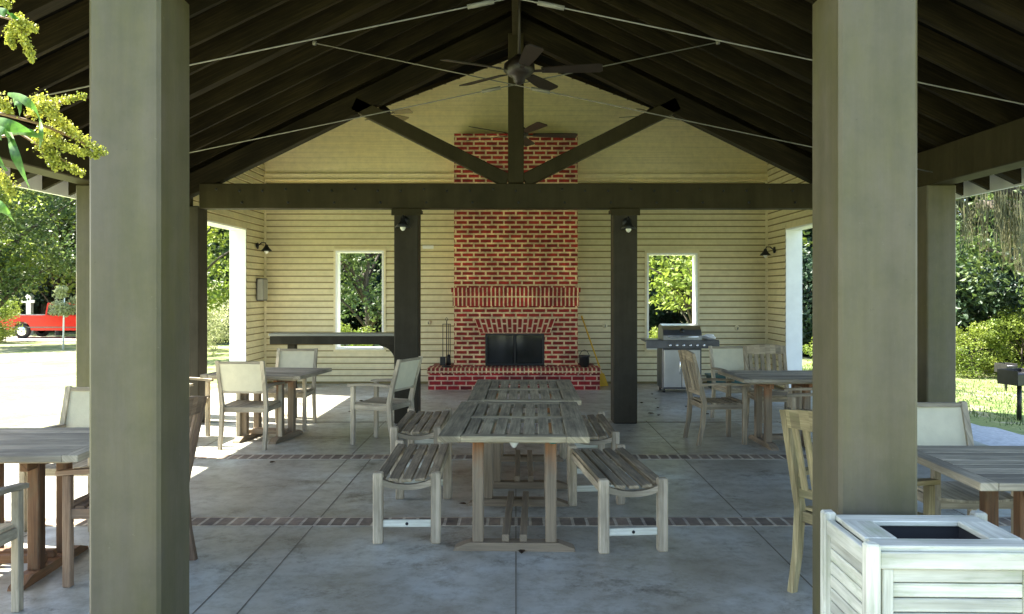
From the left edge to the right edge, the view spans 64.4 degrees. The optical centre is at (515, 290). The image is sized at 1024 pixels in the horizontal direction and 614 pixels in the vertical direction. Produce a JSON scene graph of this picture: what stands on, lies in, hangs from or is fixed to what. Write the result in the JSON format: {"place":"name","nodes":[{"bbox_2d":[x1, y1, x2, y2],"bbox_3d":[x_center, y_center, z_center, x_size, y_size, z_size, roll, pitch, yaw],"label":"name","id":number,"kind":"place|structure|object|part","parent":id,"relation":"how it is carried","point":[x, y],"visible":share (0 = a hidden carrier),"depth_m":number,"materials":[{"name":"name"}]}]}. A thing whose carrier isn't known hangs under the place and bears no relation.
{"place":"outdoors","nodes":[
{"label":"outdoors","id":0,"kind":"place"},
{"bbox_2d":[21,294,34,334],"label":"signpost","id":1,"kind":"object","parent":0,"point":[29,305],"visible":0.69,"depth_m":44.37,"materials":[{"name":"white paint"}]},
{"bbox_2d":[6,336,75,340],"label":"drive","id":2,"kind":"structure","parent":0,"point":[47,338],"depth_m":39.97,"materials":[{"name":"white concrete"}]},
{"bbox_2d":[0,302,75,337],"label":"pickup truck","id":3,"kind":"object","parent":2,"relation":"on","point":[43,325],"visible":0.35,"depth_m":40.08,"materials":[{"name":"red paint"}]},
{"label":"door","id":4,"kind":"part","parent":3,"relation":"part of","materials":[{"name":"red paint"}]},
{"bbox_2d":[0,384,1010,613],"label":"floor","id":5,"kind":"structure","parent":0,"point":[415,570],"depth_m":5.32,"materials":[{"name":"concrete"}]},
{"bbox_2d":[0,483,28,611],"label":"sling armchair","id":6,"kind":"object","parent":5,"relation":"on","point":[12,531],"visible":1,"depth_m":4.04,"materials":[{"name":"beige wood"}]},
{"bbox_2d":[0,427,88,591],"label":"teak table","id":7,"kind":"object","parent":5,"relation":"on","point":[33,452],"visible":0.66,"depth_m":4.53,"materials":[{"name":"grey wood"}]},
{"bbox_2d":[19,386,88,531],"bbox_3d":[-3.050,1.150,5.670,0.510,0.900,0.621,0,0,0],"label":"sling armchair","id":8,"kind":"object","parent":5,"relation":"on","point":[75,409],"visible":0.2,"depth_m":5.90,"materials":[{"name":"beige fabric"}]},
{"bbox_2d":[0,0,108,223],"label":"goldenrod","id":9,"kind":"object","parent":5,"relation":"on","point":[9,129],"visible":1,"depth_m":1.50,"materials":[{"name":"yellow plant"}]},
{"bbox_2d":[55,396,206,587],"bbox_3d":[-2.159,1.105,4.619,0.621,0.990,0.510,0,0,2],"label":"slatted armchair","id":10,"kind":"object","parent":5,"relation":"on","point":[73,509],"visible":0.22,"depth_m":4.40,"materials":[{"name":"brown wood"}]},
{"bbox_2d":[189,377,213,435],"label":"sling armchair","id":11,"kind":"object","parent":5,"relation":"on","point":[207,407],"visible":0.17,"depth_m":8.94,"materials":[{"name":"beige wood"}]},
{"bbox_2d":[215,361,284,449],"bbox_3d":[-2.743,1.150,8.410,0.510,0.900,0.621,0,0,3],"label":"sling armchair","id":12,"kind":"object","parent":5,"relation":"on","point":[238,378],"visible":0.98,"depth_m":8.18,"materials":[{"name":"beige fabric"}]},
{"bbox_2d":[200,367,331,444],"bbox_3d":[-2.690,1.238,8.850,1.097,0.725,0.900,0,0,8],"label":"teak table","id":13,"kind":"object","parent":5,"relation":"on","point":[290,376],"visible":0.63,"depth_m":8.77,"materials":[{"name":"grey wood"}]},
{"bbox_2d":[263,348,317,429],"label":"sling armchair","id":14,"kind":"object","parent":5,"relation":"on","point":[298,358],"visible":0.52,"depth_m":9.85,"materials":[{"name":"beige fabric"}]},
{"bbox_2d":[269,332,393,417],"bbox_3d":[-2.250,1.064,10.200,1.620,1.072,0.280,0,0,0],"label":"bar counter","id":15,"kind":"object","parent":5,"relation":"on","point":[291,340],"visible":0.56,"depth_m":10.07,"materials":[{"name":"grey wood"}]},
{"bbox_2d":[347,356,422,444],"bbox_3d":[-1.373,1.150,8.581,0.621,0.900,0.510,0,0,22],"label":"sling armchair","id":16,"kind":"object","parent":5,"relation":"on","point":[405,374],"visible":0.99,"depth_m":8.45,"materials":[{"name":"beige fabric"}]},
{"bbox_2d":[373,440,451,543],"bbox_3d":[-0.700,1.375,5.710,0.428,0.450,1.158,0,0,-1],"label":"teak bench","id":17,"kind":"object","parent":5,"relation":"on","point":[400,455],"visible":0.98,"depth_m":5.18,"materials":[{"name":"grey wood"}]},
{"bbox_2d":[390,408,451,478],"bbox_3d":[-0.845,1.375,7.430,0.428,0.450,1.158,0,0,0],"label":"teak bench","id":18,"kind":"object","parent":5,"relation":"on","point":[411,418],"visible":0.75,"depth_m":7.16,"materials":[{"name":"grey wood"}]},
{"bbox_2d":[5,421,963,613],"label":"floor joint","id":19,"kind":"object","parent":5,"relation":"on","point":[515,538],"visible":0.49,"depth_m":5.06,"materials":[{"name":"grey concrete"}]},
{"bbox_2d":[194,454,806,458],"bbox_3d":[0.000,1.597,7.820,9.700,0.005,0.210,0,0,0],"label":"brick band","id":20,"kind":"object","parent":5,"relation":"on","point":[469,456],"depth_m":7.82,"materials":[{"name":"brick"}]},
{"bbox_2d":[4,517,1010,525],"bbox_3d":[0.000,1.597,5.630,9.700,0.005,0.210,0,0,0],"label":"brick band","id":21,"kind":"object","parent":5,"relation":"on","point":[492,521],"visible":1,"depth_m":5.62,"materials":[{"name":"brick"}]},
{"bbox_2d":[0,0,1023,613],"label":"pavilion","id":22,"kind":"structure","parent":5,"relation":"on","point":[868,142],"depth_m":7.80,"materials":[{"name":"paint"}]},
{"bbox_2d":[256,278,267,300],"bbox_3d":[-4.250,-0.020,13.614,0.122,0.380,0.271,0,0,0],"label":"electrical box","id":23,"kind":"object","parent":22,"relation":"attached to","point":[261,289],"visible":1,"depth_m":13.49,"materials":[{"name":"metal"}]},
{"bbox_2d":[257,279,267,299],"bbox_3d":[-4.237,-0.020,13.605,0.097,0.340,0.251,0,0,0],"label":"door","id":24,"kind":"structure","parent":23,"relation":"in","point":[262,285],"depth_m":13.48,"materials":[{"name":"grey"}]},
{"bbox_2d":[256,242,271,253],"bbox_3d":[-4.189,-0.713,13.550,0.254,0.190,0.190,0,0,0],"label":"wall lamp","id":25,"kind":"object","parent":22,"relation":"attached to","point":[266,249],"visible":1,"depth_m":13.52,"materials":[{"name":"black metal"}]},
{"bbox_2d":[365,105,412,120],"bbox_3d":[-2.058,-2.915,12.374,1.020,0.670,0.992,0,0,0],"label":"ceiling fan","id":26,"kind":"object","parent":22,"relation":"hanging from","point":[400,111],"visible":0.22,"depth_m":12.30,"materials":[{"name":"brown metal"}]},
{"bbox_2d":[395,215,410,230],"bbox_3d":[-1.335,-0.803,9.639,0.190,0.190,0.254,0,0,0],"label":"wall lamp","id":27,"kind":"object","parent":22,"relation":"attached to","point":[402,225],"visible":1,"depth_m":9.58,"materials":[{"name":"black metal"}]},
{"bbox_2d":[423,246,433,248],"bbox_3d":[-1.510,-0.750,13.983,0.190,0.055,0.008,0,0,0],"label":"plaque","id":28,"kind":"object","parent":22,"relation":"attached to","point":[428,247],"visible":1,"depth_m":13.98,"materials":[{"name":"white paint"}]},
{"bbox_2d":[440,0,602,89],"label":"ceiling fan","id":29,"kind":"object","parent":22,"relation":"hanging from","point":[519,68],"visible":0.98,"depth_m":7.18,"materials":[{"name":"brown metal"}]},
{"bbox_2d":[467,122,577,145],"bbox_3d":[0.074,-2.990,10.967,1.516,2.020,1.550,0,0,0],"label":"ceiling fan","id":30,"kind":"object","parent":22,"relation":"hanging from","point":[532,128],"visible":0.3,"depth_m":10.95,"materials":[{"name":"brown metal"}]},
{"bbox_2d":[621,217,635,232],"bbox_3d":[1.330,-0.783,9.639,0.190,0.190,0.254,0,0,0],"label":"wall lamp","id":31,"kind":"object","parent":22,"relation":"attached to","point":[628,226],"visible":1,"depth_m":9.58,"materials":[{"name":"black metal"}]},
{"bbox_2d":[619,106,677,119],"bbox_3d":[2.092,-2.890,12.426,1.020,0.680,0.992,0,0,0],"label":"ceiling fan","id":32,"kind":"object","parent":22,"relation":"hanging from","point":[652,107],"visible":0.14,"depth_m":12.37,"materials":[{"name":"brown metal"}]},
{"bbox_2d":[760,246,775,257],"bbox_3d":[4.189,-0.643,13.550,0.254,0.190,0.190,0,0,0],"label":"wall lamp","id":33,"kind":"object","parent":22,"relation":"attached to","point":[765,253],"visible":1,"depth_m":13.52,"materials":[{"name":"black metal"}]},
{"bbox_2d":[437,401,589,551],"bbox_3d":[0.005,1.230,5.555,0.899,0.740,1.520,0,0,1],"label":"teak table","id":34,"kind":"object","parent":5,"relation":"on","point":[467,419],"visible":1,"depth_m":5.04,"materials":[{"name":"grey wood"}]},
{"bbox_2d":[427,134,600,389],"bbox_3d":[-0.030,-0.505,13.519,2.800,4.210,0.932,0,0,0],"label":"fireplace","id":35,"kind":"object","parent":5,"relation":"on","point":[515,290],"visible":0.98,"depth_m":13.50,"materials":[{"name":"red brick"}]},
{"bbox_2d":[440,317,451,367],"bbox_3d":[-1.129,0.838,13.272,0.167,0.815,0.172,0,0,34],"label":"fire tool set","id":36,"kind":"object","parent":35,"relation":"on","point":[445,361],"visible":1,"depth_m":13.26,"materials":[{"name":"black metal"}]},
{"bbox_2d":[487,335,512,362],"bbox_3d":[-0.264,0.978,13.530,0.440,0.470,0.006,0,0,0],"label":"glass door","id":37,"kind":"structure","parent":35,"relation":"in","point":[499,347],"depth_m":13.53,"materials":[{"name":"black glass"}]},
{"bbox_2d":[516,335,541,362],"bbox_3d":[0.229,0.978,13.530,0.440,0.470,0.006,0,0,0],"label":"glass door","id":38,"kind":"structure","parent":35,"relation":"in","point":[528,347],"depth_m":13.53,"materials":[{"name":"black glass"}]},
{"bbox_2d":[578,350,589,366],"bbox_3d":[1.120,1.103,13.300,0.200,0.285,0.200,0,0,0],"label":"coal scuttle","id":39,"kind":"object","parent":35,"relation":"on","point":[583,360],"visible":1,"depth_m":13.24,"materials":[{"name":"black metal"}]},
{"bbox_2d":[467,379,580,488],"bbox_3d":[0.070,1.230,7.130,0.899,0.740,1.520,0,0,1],"label":"teak table","id":40,"kind":"object","parent":5,"relation":"on","point":[486,390],"visible":0.78,"depth_m":6.83,"materials":[{"name":"grey wood"}]},
{"bbox_2d":[559,411,618,484],"bbox_3d":[0.630,1.375,7.200,0.428,0.450,1.158,0,0,0],"label":"teak bench","id":41,"kind":"object","parent":5,"relation":"on","point":[599,422],"visible":0.53,"depth_m":7.01,"materials":[{"name":"grey wood"}]},
{"bbox_2d":[581,316,607,385],"bbox_3d":[1.287,1.012,13.690,0.590,1.176,0.165,0,0,42],"label":"broom","id":42,"kind":"object","parent":5,"relation":"on","point":[603,381],"visible":0.94,"depth_m":13.53,"materials":[{"name":"brown wood"}]},
{"bbox_2d":[568,444,667,553],"bbox_3d":[0.660,1.375,5.530,0.428,0.450,1.158,0,0,-6],"label":"teak bench","id":43,"kind":"object","parent":5,"relation":"on","point":[588,462],"visible":1,"depth_m":5.09,"materials":[{"name":"grey wood"}]},
{"bbox_2d":[641,324,718,391],"bbox_3d":[2.600,1.062,12.917,1.150,1.075,0.566,0,0,0],"label":"gas grill","id":44,"kind":"object","parent":5,"relation":"on","point":[670,341],"visible":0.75,"depth_m":12.73,"materials":[{"name":"metal"}]},
{"bbox_2d":[664,350,681,386],"bbox_3d":[2.455,1.220,12.715,0.275,0.580,0.046,0,0,0],"label":"door","id":45,"kind":"structure","parent":44,"relation":"in","point":[672,364],"depth_m":12.73,"materials":[{"name":"silver metal"}]},
{"bbox_2d":[682,350,699,386],"bbox_3d":[2.745,1.220,12.715,0.275,0.580,0.046,0,0,0],"label":"door","id":46,"kind":"structure","parent":44,"relation":"in","point":[697,352],"depth_m":12.73,"materials":[{"name":"silver metal"}]},
{"bbox_2d":[678,350,750,445],"bbox_3d":[2.100,1.115,8.655,0.621,0.970,0.510,0,0,-6],"label":"slatted armchair","id":47,"kind":"object","parent":5,"relation":"on","point":[694,384],"visible":1,"depth_m":8.51,"materials":[{"name":"brown wood"}]},
{"bbox_2d":[708,346,763,422],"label":"sling armchair","id":48,"kind":"object","parent":5,"relation":"on","point":[728,358],"visible":0.5,"depth_m":10.28,"materials":[{"name":"white fabric"}]},
{"bbox_2d":[718,370,811,450],"bbox_3d":[2.780,1.238,8.500,1.097,0.725,0.900,0,0,-2],"label":"teak table","id":49,"kind":"object","parent":5,"relation":"on","point":[767,380],"visible":0.67,"depth_m":8.35,"materials":[{"name":"weathered grey teak wood"},{"name":"brown teak wood"}]},
{"bbox_2d":[743,344,801,434],"bbox_3d":[2.920,1.115,9.271,0.510,0.970,0.621,0,0,0],"label":"slatted armchair","id":50,"kind":"object","parent":5,"relation":"on","point":[767,350],"visible":0.46,"depth_m":9.51,"materials":[{"name":"brown wood"}]},
{"bbox_2d":[784,387,811,409],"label":"slatted armchair","id":51,"kind":"object","parent":5,"relation":"on","point":[791,400],"visible":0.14,"depth_m":8.00,"materials":[{"name":"grey wood"}]},
{"bbox_2d":[779,409,940,592],"bbox_3d":[1.786,1.105,4.245,0.621,0.990,0.510,0,0,-30],"label":"slatted armchair","id":52,"kind":"object","parent":5,"relation":"on","point":[794,421],"visible":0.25,"depth_m":4.29,"materials":[{"name":"brown wood"}]},
{"bbox_2d":[820,510,1023,613],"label":"litter bin","id":53,"kind":"object","parent":5,"relation":"on","point":[972,562],"visible":1,"depth_m":2.52,"materials":[{"name":"white wood"}]},
{"bbox_2d":[917,401,1012,533],"bbox_3d":[2.600,1.150,4.851,0.510,0.900,0.621,0,0,0],"label":"sling armchair","id":54,"kind":"object","parent":5,"relation":"on","point":[943,423],"visible":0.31,"depth_m":5.08,"materials":[{"name":"beige fabric"}]},
{"bbox_2d":[917,445,1023,539],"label":"teak table","id":55,"kind":"object","parent":5,"relation":"on","point":[989,473],"visible":0.62,"depth_m":4.05,"materials":[{"name":"grey wood"}]},
{"bbox_2d":[0,295,1023,434],"bbox_3d":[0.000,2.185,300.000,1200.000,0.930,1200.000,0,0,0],"label":"lawn","id":56,"kind":"structure","parent":0,"point":[36,377],"depth_m":17.16,"materials":[{"name":"green plant"}]},
{"bbox_2d":[0,295,26,342],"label":"flowering bush","id":57,"kind":"object","parent":56,"relation":"on","point":[5,315],"visible":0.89,"depth_m":36.55,"materials":[{"name":"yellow plant"}]},
{"bbox_2d":[0,284,39,330],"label":"understorey bush","id":58,"kind":"object","parent":56,"relation":"on","point":[35,312],"visible":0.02,"depth_m":48.08,"materials":[{"name":"green plant"}]},
{"bbox_2d":[0,190,49,279],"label":"young tree","id":59,"kind":"object","parent":56,"relation":"on","point":[28,262],"visible":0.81,"depth_m":31.84,"materials":[{"name":"green plant"}]},
{"bbox_2d":[0,185,75,310],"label":"broadleaf tree","id":60,"kind":"object","parent":56,"relation":"on","point":[11,279],"visible":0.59,"depth_m":32.92,"materials":[{"name":"green plant"}]},
{"bbox_2d":[0,187,75,334],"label":"young tree","id":61,"kind":"object","parent":56,"relation":"on","point":[69,285],"visible":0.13,"depth_m":43.34,"materials":[{"name":"green plant"}]},
{"bbox_2d":[0,193,75,331],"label":"broadleaf tree","id":62,"kind":"object","parent":56,"relation":"on","point":[43,308],"visible":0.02,"depth_m":47.58,"materials":[{"name":"green plant"}]},
{"bbox_2d":[0,194,75,313],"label":"broadleaf tree","id":63,"kind":"object","parent":56,"relation":"on","point":[39,306],"visible":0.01,"depth_m":48.72,"materials":[{"name":"green plant"}]},
{"bbox_2d":[1,263,75,313],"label":"understorey bush","id":64,"kind":"object","parent":56,"relation":"on","point":[43,299],"visible":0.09,"depth_m":46.89,"materials":[{"name":"green plant"}]},
{"bbox_2d":[35,192,75,251],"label":"broadleaf tree","id":65,"kind":"object","parent":56,"relation":"on","point":[68,220],"depth_m":44.64,"materials":[{"name":"green plant"}]},
{"bbox_2d":[48,285,75,348],"bbox_3d":[-16.650,0.958,30.066,1.167,2.417,0.985,0,0,0],"label":"staked sapling","id":66,"kind":"object","parent":56,"relation":"on","point":[63,308],"visible":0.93,"depth_m":29.95,"materials":[{"name":"green plant"}]},
{"bbox_2d":[207,226,229,311],"bbox_3d":[-8.913,-0.776,21.865,4.437,5.924,4.375,0,0,43],"label":"young tree","id":67,"kind":"object","parent":56,"relation":"on","point":[213,295],"visible":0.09,"depth_m":22.60,"materials":[{"name":"green plant"}]},
{"bbox_2d":[207,303,229,354],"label":"white flowered shrub","id":68,"kind":"object","parent":56,"relation":"on","point":[221,318],"visible":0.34,"depth_m":24.57,"materials":[{"name":"green plant"}]},
{"bbox_2d":[207,282,229,350],"bbox_3d":[-10.526,1.000,26.967,2.539,2.710,2.650,0,0,-23],"label":"white flowered shrub","id":69,"kind":"object","parent":56,"relation":"on","point":[219,308],"visible":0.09,"depth_m":26.64,"materials":[{"name":"green plant"}]},
{"bbox_2d":[207,235,229,343],"bbox_3d":[-12.070,0.034,33.687,6.227,5.461,7.266,0,0,-43],"label":"understorey bush","id":70,"kind":"object","parent":56,"relation":"on","point":[212,279],"visible":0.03,"depth_m":32.00,"materials":[{"name":"green plant"}]},
{"bbox_2d":[207,226,229,340],"bbox_3d":[-13.357,-5.037,34.097,9.626,15.103,9.834,0,0,20],"label":"broadleaf tree","id":71,"kind":"object","parent":56,"relation":"on","point":[217,244],"depth_m":32.43,"materials":[{"name":"green plant"}]},
{"bbox_2d":[207,227,371,277],"bbox_3d":[-9.469,-3.988,31.349,11.182,12.779,9.512,0,0,44],"label":"broadleaf tree","id":72,"kind":"object","parent":56,"relation":"on","point":[222,252],"visible":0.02,"depth_m":30.37,"materials":[{"name":"green plant"}]},
{"bbox_2d":[340,320,375,346],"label":"flowering bush","id":73,"kind":"object","parent":56,"relation":"on","point":[345,329],"visible":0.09,"depth_m":16.82,"materials":[{"name":"green plant"}]},
{"bbox_2d":[340,253,381,346],"bbox_3d":[-4.322,-1.036,23.758,4.810,6.221,4.889,0,0,30],"label":"young tree","id":74,"kind":"object","parent":56,"relation":"on","point":[366,296],"visible":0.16,"depth_m":23.79,"materials":[{"name":"green plant"}]},
{"bbox_2d":[340,253,381,327],"bbox_3d":[-8.200,-0.173,34.324,7.712,5.796,6.609,0,0,23],"label":"understorey bush","id":75,"kind":"object","parent":56,"relation":"on","point":[346,319],"visible":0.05,"depth_m":33.24,"materials":[{"name":"green plant"}]},
{"bbox_2d":[340,260,381,331],"bbox_3d":[-6.164,0.117,36.381,5.693,4.993,6.642,0,0,-34],"label":"understorey bush","id":76,"kind":"object","parent":56,"relation":"on","point":[353,327],"visible":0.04,"depth_m":35.42,"materials":[{"name":"green plant"}]},
{"bbox_2d":[368,266,381,310],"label":"understorey bush","id":77,"kind":"object","parent":56,"relation":"on","point":[378,280],"depth_m":32.79,"materials":[{"name":"green plant"}]},
{"bbox_2d":[649,326,657,337],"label":"flowering bush","id":78,"kind":"object","parent":56,"relation":"on","point":[654,331],"visible":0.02,"depth_m":17.43,"materials":[{"name":"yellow plant"}]},
{"bbox_2d":[649,267,675,313],"bbox_3d":[2.370,-0.256,32.310,7.661,5.758,6.566,0,0,-26],"label":"understorey bush","id":79,"kind":"object","parent":56,"relation":"on","point":[652,291],"visible":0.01,"depth_m":30.86,"materials":[{"name":"green plant"}]},
{"bbox_2d":[649,258,685,334],"bbox_3d":[4.898,0.369,35.055,4.854,4.257,5.664,0,0,-45],"label":"understorey bush","id":80,"kind":"object","parent":56,"relation":"on","point":[652,319],"visible":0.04,"depth_m":33.70,"materials":[{"name":"green plant"}]},
{"bbox_2d":[649,255,685,297],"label":"broadleaf tree","id":81,"kind":"object","parent":56,"relation":"on","point":[655,266],"depth_m":31.95,"materials":[{"name":"green plant"}]},
{"bbox_2d":[649,255,691,337],"bbox_3d":[6.599,0.452,35.115,5.147,4.514,6.005,0,0,37],"label":"understorey bush","id":82,"kind":"object","parent":56,"relation":"on","point":[681,318],"visible":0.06,"depth_m":34.35,"materials":[{"name":"green plant"}]},
{"bbox_2d":[649,231,811,323],"bbox_3d":[4.758,-0.885,20.532,4.437,5.924,4.375,0,0,-26],"label":"young tree","id":83,"kind":"object","parent":56,"relation":"on","point":[670,274],"visible":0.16,"depth_m":20.29,"materials":[{"name":"green plant"}]},
{"bbox_2d":[802,240,811,356],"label":"understorey bush","id":84,"kind":"object","parent":56,"relation":"on","point":[807,277],"visible":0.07,"depth_m":30.48,"materials":[{"name":"green plant"}]},
{"bbox_2d":[802,239,811,353],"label":"understorey bush","id":85,"kind":"object","parent":56,"relation":"on","point":[808,313],"visible":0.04,"depth_m":30.54,"materials":[{"name":"green plant"}]},
{"bbox_2d":[802,338,811,364],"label":"flowering bush","id":86,"kind":"object","parent":56,"relation":"on","point":[807,347],"depth_m":16.71,"materials":[{"name":"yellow plant"}]},
{"bbox_2d":[802,228,811,247],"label":"broadleaf tree","id":87,"kind":"object","parent":56,"relation":"on","point":[810,234],"depth_m":32.78,"materials":[{"name":"green plant"}]},
{"bbox_2d":[802,229,811,249],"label":"broadleaf tree","id":88,"kind":"object","parent":56,"relation":"on","point":[807,236],"depth_m":33.20,"materials":[{"name":"green plant"}]},
{"bbox_2d":[956,199,996,315],"bbox_3d":[16.543,-3.714,31.437,6.837,13.338,8.134,0,0,41],"label":"broadleaf tree","id":89,"kind":"object","parent":56,"relation":"on","point":[976,222],"depth_m":29.99,"materials":[{"name":"green plant"}]},
{"bbox_2d":[956,196,996,237],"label":"broadleaf tree","id":90,"kind":"object","parent":56,"relation":"on","point":[969,198],"depth_m":31.97,"materials":[{"name":"green plant"}]},
{"bbox_2d":[956,321,1008,378],"bbox_3d":[13.502,1.863,24.340,1.864,1.998,2.018,0,0,-40],"label":"flowering bush","id":91,"kind":"object","parent":56,"relation":"on","point":[961,360],"visible":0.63,"depth_m":24.04,"materials":[{"name":"green plant"}]},
{"bbox_2d":[956,195,1009,322],"bbox_3d":[17.619,-4.224,31.160,8.786,14.406,7.385,0,0,9],"label":"broadleaf tree","id":92,"kind":"object","parent":56,"relation":"on","point":[973,198],"depth_m":29.42,"materials":[{"name":"green plant"}]},
{"bbox_2d":[956,185,1023,275],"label":"live oak","id":93,"kind":"object","parent":56,"relation":"on","point":[1009,225],"visible":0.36,"depth_m":14.88,"materials":[{"name":"green plant"}]},
{"bbox_2d":[956,237,1023,373],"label":"understorey bush","id":94,"kind":"object","parent":56,"relation":"on","point":[1007,300],"visible":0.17,"depth_m":25.04,"materials":[{"name":"green plant"}]},
{"bbox_2d":[956,188,1023,310],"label":"broadleaf tree","id":95,"kind":"object","parent":56,"relation":"on","point":[973,250],"visible":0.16,"depth_m":23.42,"materials":[{"name":"green plant"}]},
{"bbox_2d":[956,235,1023,359],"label":"understorey bush","id":96,"kind":"object","parent":56,"relation":"on","point":[980,307],"visible":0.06,"depth_m":26.38,"materials":[{"name":"green plant"}]},
{"bbox_2d":[975,306,1023,375],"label":"flowering bush","id":97,"kind":"object","parent":56,"relation":"on","point":[1009,322],"visible":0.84,"depth_m":24.02,"materials":[{"name":"green plant"}]},
{"bbox_2d":[994,362,1017,390],"bbox_3d":[12.351,2.232,20.498,0.340,0.810,0.387,0,0,-15],"label":"park grill","id":98,"kind":"object","parent":56,"relation":"on","point":[1002,365],"visible":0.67,"depth_m":20.48,"materials":[{"name":"black metal"}]},
{"bbox_2d":[997,368,1023,420],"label":"park grill","id":99,"kind":"object","parent":56,"relation":"on","point":[1011,376],"visible":0.97,"depth_m":12.57,"materials":[{"name":"black metal"}]},
{"bbox_2d":[702,334,715,338],"bbox_3d":[3.047,0.729,12.868,0.224,0.096,0.195,0,0,0],"label":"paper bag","id":100,"kind":"object","parent":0,"point":[708,336],"visible":0.97,"depth_m":12.80,"materials":[{"name":"white paper"}]},
{"bbox_2d":[704,373,744,388],"bbox_3d":[3.450,1.485,13.350,0.620,0.230,0.400,0,0,0],"label":"storage tub","id":101,"kind":"object","parent":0,"point":[708,375],"visible":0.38,"depth_m":13.17,"materials":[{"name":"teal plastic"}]},
{"bbox_2d":[802,363,1023,429],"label":"grass","id":102,"kind":"structure","parent":0,"point":[991,398],"depth_m":16.60,"materials":[{"name":"green plant"}]},
{"bbox_2d":[971,423,1023,445],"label":"gravel path","id":103,"kind":"structure","parent":0,"point":[991,436],"depth_m":10.05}
]}

